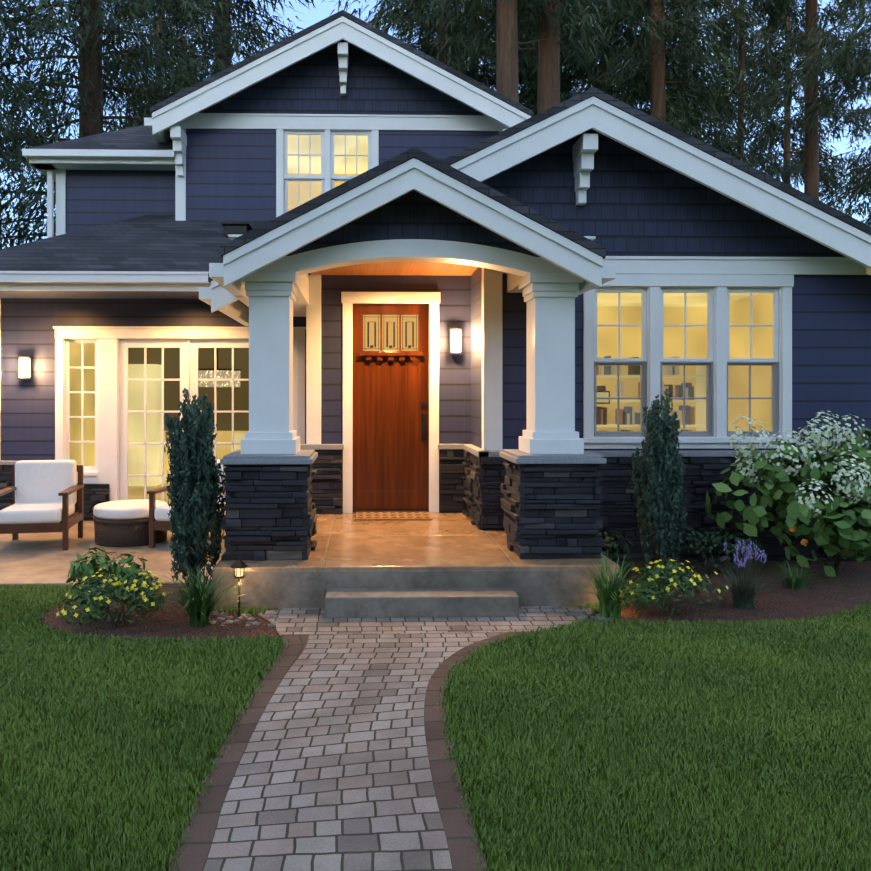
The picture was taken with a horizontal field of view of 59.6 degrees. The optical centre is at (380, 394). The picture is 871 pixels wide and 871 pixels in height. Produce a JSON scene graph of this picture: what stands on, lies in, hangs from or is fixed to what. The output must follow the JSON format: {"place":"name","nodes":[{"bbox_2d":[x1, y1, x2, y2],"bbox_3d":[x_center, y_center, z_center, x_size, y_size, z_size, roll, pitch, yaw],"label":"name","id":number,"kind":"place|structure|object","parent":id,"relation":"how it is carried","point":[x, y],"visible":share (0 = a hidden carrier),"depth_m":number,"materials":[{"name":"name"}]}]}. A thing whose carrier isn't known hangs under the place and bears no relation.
{"place":"outdoors","nodes":[
{"label":"outdoors","id":0,"kind":"place"},
{"bbox_2d":[220,450,317,560],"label":"porch pier","id":1,"kind":"structure","parent":0,"point":[269,508],"depth_m":6.36,"materials":[{"name":"grey stone"}]},
{"bbox_2d":[241,271,299,454],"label":"porch column","id":2,"kind":"structure","parent":1,"relation":"on","point":[270,295],"depth_m":6.53,"materials":[{"name":"white wood"}]},
{"bbox_2d":[228,190,595,316],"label":"porch gable","id":3,"kind":"structure","parent":2,"relation":"on","point":[413,232],"depth_m":6.55,"materials":[{"name":"blue wood"}]},
{"bbox_2d":[213,513,619,617],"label":"porch slab and steps","id":4,"kind":"structure","parent":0,"point":[449,565],"depth_m":6.18,"materials":[{"name":"grey concrete"}]},
{"bbox_2d":[356,512,431,520],"bbox_3d":[0.146,1.385,8.617,0.840,0.025,0.500,0,0,-1],"label":"doormat","id":5,"kind":"object","parent":4,"relation":"on","point":[393,516],"visible":1,"depth_m":8.52,"materials":[{"name":"grey"}]},
{"bbox_2d":[64,135,772,502],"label":"window panes","id":6,"kind":"structure","parent":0,"point":[630,339],"depth_m":12.38,"materials":[{"name":"clear glass"}]},
{"bbox_2d":[198,348,240,386],"bbox_3d":[-2.767,-0.688,12.878,0.800,1.130,0.800,0,0,-1],"label":"dining chandelier","id":7,"kind":"object","parent":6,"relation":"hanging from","point":[206,373],"depth_m":12.54,"materials":[{"name":"glass"}]},
{"bbox_2d":[0,597,865,870],"bbox_3d":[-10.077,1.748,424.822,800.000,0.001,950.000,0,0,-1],"label":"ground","id":8,"kind":"structure","parent":0,"point":[482,789],"depth_m":3.36,"materials":[{"name":"green plant"}]},
{"bbox_2d":[0,0,106,247],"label":"fir","id":9,"kind":"object","parent":8,"relation":"on","point":[8,80],"visible":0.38,"depth_m":16.88,"materials":[{"name":"green plant"}]},
{"bbox_2d":[0,521,225,586],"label":"patio slab","id":10,"kind":"structure","parent":8,"relation":"on","point":[31,559],"depth_m":7.95,"materials":[{"name":"concrete"}]},
{"bbox_2d":[0,465,83,550],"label":"patio chair","id":11,"kind":"object","parent":10,"relation":"on","point":[65,524],"visible":0.58,"depth_m":8.25,"materials":[{"name":"white fabric"}]},
{"bbox_2d":[0,460,76,523],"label":"patio chair cushions","id":12,"kind":"object","parent":11,"relation":"on","point":[40,485],"visible":0.98,"depth_m":8.73,"materials":[{"name":"white fabric"}]},
{"bbox_2d":[93,516,166,546],"bbox_3d":[-2.899,1.552,8.824,0.840,0.300,0.840,0,0,-1],"label":"wicker ottoman","id":13,"kind":"object","parent":10,"relation":"on","point":[122,533],"visible":0.5,"depth_m":8.46,"materials":[{"name":"brown wicker"}]},
{"bbox_2d":[93,499,166,519],"bbox_3d":[-2.899,1.340,8.824,0.830,0.125,0.830,0,0,-1],"label":"ottoman cushion","id":14,"kind":"object","parent":13,"relation":"on","point":[126,509],"visible":0.85,"depth_m":8.51,"materials":[{"name":"white fabric"}]},
{"bbox_2d":[147,485,225,547],"bbox_3d":[-2.109,1.272,8.678,0.800,0.860,0.810,0,0,11],"label":"patio chair","id":15,"kind":"object","parent":10,"relation":"on","point":[154,525],"visible":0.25,"depth_m":8.38,"materials":[{"name":"brown wood"}]},
{"bbox_2d":[154,459,225,520],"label":"patio chair cushions","id":16,"kind":"object","parent":15,"relation":"on","point":[161,512],"visible":0.17,"depth_m":8.35,"materials":[{"name":"white fabric"}]},
{"bbox_2d":[0,0,277,248],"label":"fir","id":17,"kind":"object","parent":8,"relation":"on","point":[91,86],"visible":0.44,"depth_m":19.73,"materials":[{"name":"green plant"}]},
{"bbox_2d":[102,0,214,129],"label":"fir","id":18,"kind":"object","parent":8,"relation":"on","point":[157,30],"visible":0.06,"depth_m":43.50,"materials":[{"name":"green plant"}]},
{"bbox_2d":[108,0,315,126],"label":"fir","id":19,"kind":"object","parent":8,"relation":"on","point":[210,41],"visible":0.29,"depth_m":26.52,"materials":[{"name":"green plant"}]},
{"bbox_2d":[230,556,248,616],"bbox_3d":[-1.098,1.505,5.896,0.150,0.485,0.130,0,0,-1],"label":"path light","id":20,"kind":"object","parent":8,"relation":"on","point":[238,565],"visible":0.98,"depth_m":5.88,"materials":[{"name":"brown metal"}]},
{"bbox_2d":[168,606,592,870],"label":"paver walk","id":21,"kind":"structure","parent":8,"relation":"on","point":[333,758],"depth_m":3.59,"materials":[{"name":"grey stone"}]},
{"bbox_2d":[0,583,870,870],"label":"lawn","id":22,"kind":"structure","parent":8,"relation":"on","point":[80,703],"depth_m":3.78,"materials":[{"name":"green plant"}]},
{"bbox_2d":[0,16,870,512],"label":"house trim","id":23,"kind":"structure","parent":8,"relation":"on","point":[652,280],"depth_m":7.97,"materials":[{"name":"white wood"}]},
{"bbox_2d":[352,304,428,512],"bbox_3d":[0.123,0.163,8.982,0.905,2.470,0.120,0,0,-1],"label":"front door","id":24,"kind":"structure","parent":23,"relation":"attached to","point":[390,407],"depth_m":8.99,"materials":[{"name":"brown wood"}]},
{"bbox_2d":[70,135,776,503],"bbox_3d":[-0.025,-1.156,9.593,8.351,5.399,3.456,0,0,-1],"label":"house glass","id":25,"kind":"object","parent":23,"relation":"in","point":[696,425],"visible":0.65,"depth_m":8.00,"materials":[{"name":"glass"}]},
{"bbox_2d":[364,0,536,113],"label":"fir","id":26,"kind":"object","parent":8,"relation":"on","point":[429,18],"visible":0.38,"depth_m":29.86,"materials":[{"name":"green plant"}]},
{"bbox_2d":[38,561,870,640],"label":"planting beds","id":27,"kind":"object","parent":8,"relation":"on","point":[849,587],"visible":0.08,"depth_m":6.13,"materials":[{"name":"brown soil"}]},
{"bbox_2d":[54,566,165,629],"bbox_3d":[-1.981,1.528,5.652,0.776,0.440,0.631,0,0,-1],"label":"coreopsis","id":28,"kind":"object","parent":27,"relation":"on","point":[101,589],"visible":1,"depth_m":5.61,"materials":[{"name":"green plant"}]},
{"bbox_2d":[66,546,153,614],"bbox_3d":[-2.149,1.463,5.995,0.703,0.569,0.511,0,0,-1],"label":"shrub","id":29,"kind":"object","parent":27,"relation":"on","point":[79,570],"visible":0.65,"depth_m":5.88,"materials":[{"name":"green plant"}]},
{"bbox_2d":[164,387,225,587],"bbox_3d":[-1.607,0.843,6.520,0.523,1.809,0.494,0,0,34],"label":"columnar yew","id":30,"kind":"object","parent":27,"relation":"on","point":[194,490],"visible":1,"depth_m":6.42,"materials":[{"name":"green plant"}]},
{"bbox_2d":[130,561,272,626],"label":"grass","id":31,"kind":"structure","parent":27,"relation":"on","point":[199,607],"depth_m":5.69,"materials":[{"name":"green plant"}]},
{"bbox_2d":[209,607,614,626],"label":"river cobbles","id":32,"kind":"object","parent":27,"relation":"on","point":[272,624],"visible":0.58,"depth_m":5.85,"materials":[{"name":"stone"}]},
{"bbox_2d":[599,530,632,566],"bbox_3d":[2.124,1.532,7.346,0.622,0.430,0.554,0,0,-24],"label":"shrub","id":33,"kind":"object","parent":27,"relation":"on","point":[609,544],"visible":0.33,"depth_m":7.23,"materials":[{"name":"green plant"}]},
{"bbox_2d":[559,550,678,618],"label":"ornamental grass","id":34,"kind":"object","parent":27,"relation":"on","point":[609,601],"depth_m":5.86,"materials":[{"name":"green plant"}]},
{"bbox_2d":[631,388,687,576],"bbox_3d":[2.582,0.844,7.035,0.511,1.808,0.450,0,0,-1],"label":"columnar yew","id":35,"kind":"object","parent":27,"relation":"on","point":[658,514],"visible":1,"depth_m":6.95,"materials":[{"name":"green plant"}]},
{"bbox_2d":[619,559,727,615],"bbox_3d":[2.293,1.536,5.989,0.848,0.424,0.632,0,0,20],"label":"coreopsis","id":36,"kind":"object","parent":27,"relation":"on","point":[677,579],"visible":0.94,"depth_m":5.92,"materials":[{"name":"green plant"}]},
{"bbox_2d":[676,526,770,575],"bbox_3d":[3.261,1.512,7.245,0.895,0.472,0.581,0,0,19],"label":"shrub","id":37,"kind":"object","parent":27,"relation":"on","point":[716,539],"visible":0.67,"depth_m":7.25,"materials":[{"name":"green plant"}]},
{"bbox_2d":[704,540,790,609],"bbox_3d":[2.983,1.471,6.138,0.728,0.553,0.697,0,0,-1],"label":"lavender","id":38,"kind":"object","parent":27,"relation":"on","point":[744,594],"visible":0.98,"depth_m":6.13,"materials":[{"name":"green plant"}]},
{"bbox_2d":[705,427,870,576],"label":"hydrangea","id":39,"kind":"object","parent":27,"relation":"on","point":[778,488],"visible":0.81,"depth_m":7.05,"materials":[{"name":"green plant"}]},
{"bbox_2d":[729,411,870,521],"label":"white hydrangea flowers","id":40,"kind":"object","parent":39,"relation":"attached to","point":[824,443],"visible":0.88,"depth_m":7.02,"materials":[{"name":"white plant"}]},
{"bbox_2d":[761,558,827,589],"bbox_3d":[3.705,1.615,6.824,0.666,0.266,0.665,0,0,-1],"label":"sedge","id":41,"kind":"object","parent":27,"relation":"on","point":[795,582],"visible":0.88,"depth_m":6.78,"materials":[{"name":"green plant"}]},
{"bbox_2d":[789,526,807,545],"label":"orange flowers","id":42,"kind":"object","parent":41,"relation":"attached to","point":[803,541],"visible":0.96,"depth_m":6.98,"materials":[{"name":"orange plant"}]},
{"bbox_2d":[321,0,608,102],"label":"fir","id":43,"kind":"object","parent":8,"relation":"on","point":[507,17],"visible":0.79,"depth_m":20.54,"materials":[{"name":"green plant"}]},
{"bbox_2d":[372,0,576,113],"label":"fir","id":44,"kind":"object","parent":8,"relation":"on","point":[493,77],"visible":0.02,"depth_m":33.64,"materials":[{"name":"green plant"}]},
{"bbox_2d":[435,0,700,113],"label":"fir","id":45,"kind":"object","parent":8,"relation":"on","point":[548,96],"visible":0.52,"depth_m":21.45,"materials":[{"name":"green plant"}]},
{"bbox_2d":[518,0,635,104],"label":"fir","id":46,"kind":"object","parent":8,"relation":"on","point":[597,67],"depth_m":40.19,"materials":[{"name":"green plant"}]},
{"bbox_2d":[476,0,782,179],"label":"fir","id":47,"kind":"object","parent":8,"relation":"on","point":[569,62],"visible":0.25,"depth_m":29.51,"materials":[{"name":"green plant"}]},
{"bbox_2d":[578,1,688,108],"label":"fir","id":48,"kind":"object","parent":8,"relation":"on","point":[624,62],"visible":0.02,"depth_m":47.77,"materials":[{"name":"green plant"}]},
{"bbox_2d":[565,0,790,121],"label":"fir","id":49,"kind":"object","parent":8,"relation":"on","point":[657,81],"visible":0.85,"depth_m":25.99,"materials":[{"name":"green plant"}]},
{"bbox_2d":[630,0,785,179],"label":"fir","id":50,"kind":"object","parent":8,"relation":"on","point":[749,51],"visible":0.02,"depth_m":42.40,"materials":[{"name":"green plant"}]},
{"bbox_2d":[680,0,818,166],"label":"fir","id":51,"kind":"object","parent":8,"relation":"on","point":[741,53],"visible":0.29,"depth_m":33.26,"materials":[{"name":"green plant"}]},
{"bbox_2d":[707,0,870,199],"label":"fir","id":52,"kind":"object","parent":8,"relation":"on","point":[811,161],"visible":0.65,"depth_m":28.40,"materials":[{"name":"green plant"}]},
{"bbox_2d":[717,0,870,206],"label":"fir","id":53,"kind":"object","parent":8,"relation":"on","point":[790,167],"visible":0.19,"depth_m":46.69,"materials":[{"name":"green plant"}]},
{"bbox_2d":[754,0,870,216],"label":"fir","id":54,"kind":"object","parent":8,"relation":"on","point":[819,57],"visible":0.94,"depth_m":25.47,"materials":[{"name":"green plant"}]},
{"bbox_2d":[819,0,870,225],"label":"fir","id":55,"kind":"object","parent":8,"relation":"on","point":[856,159],"visible":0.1,"depth_m":47.40,"materials":[{"name":"green plant"}]},
{"bbox_2d":[0,40,870,460],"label":"house walls","id":56,"kind":"structure","parent":0,"point":[638,204],"depth_m":8.96,"materials":[{"name":"blue wood"}]},
{"bbox_2d":[17,355,31,378],"bbox_3d":[-4.772,-0.362,10.175,0.150,0.320,0.112,0,0,-1],"label":"wall sconce","id":57,"kind":"object","parent":56,"relation":"attached to","point":[24,366],"visible":1,"depth_m":10.13,"materials":[{"name":"white glass"}]},
{"bbox_2d":[0,10,870,307],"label":"house roof","id":58,"kind":"structure","parent":56,"relation":"on","point":[148,242],"depth_m":9.68,"materials":[{"name":"grey"}]},
{"bbox_2d":[221,222,252,235],"bbox_3d":[-2.002,-2.275,10.596,0.380,0.175,0.400,0,0,-1],"label":"roof vent","id":59,"kind":"object","parent":58,"relation":"on","point":[237,227],"visible":0.75,"depth_m":10.45,"materials":[{"name":"black metal"}]},
{"bbox_2d":[449,327,462,353],"bbox_3d":[0.885,-0.632,8.911,0.150,0.320,0.112,0,0,-1],"label":"wall sconce","id":60,"kind":"object","parent":56,"relation":"attached to","point":[455,340],"visible":1,"depth_m":8.87,"materials":[{"name":"white glass"}]},
{"bbox_2d":[0,449,870,561],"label":"stone veneer wall","id":61,"kind":"structure","parent":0,"point":[470,496],"depth_m":7.86,"materials":[{"name":"grey stone"}]},
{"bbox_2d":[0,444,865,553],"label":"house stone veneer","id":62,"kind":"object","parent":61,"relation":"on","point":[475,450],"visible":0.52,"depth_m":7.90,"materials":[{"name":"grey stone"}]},
{"bbox_2d":[0,0,870,248],"label":"sky","id":63,"kind":"structure","parent":0,"point":[311,15],"materials":[{"name":"blue"}]},
{"bbox_2d":[499,449,606,558],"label":"porch pier","id":64,"kind":"structure","parent":0,"point":[550,505],"depth_m":6.43,"materials":[{"name":"grey stone"}]},
{"bbox_2d":[519,272,583,453],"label":"porch column","id":65,"kind":"structure","parent":64,"relation":"on","point":[549,298],"depth_m":6.59,"materials":[{"name":"white wood"}]}
]}

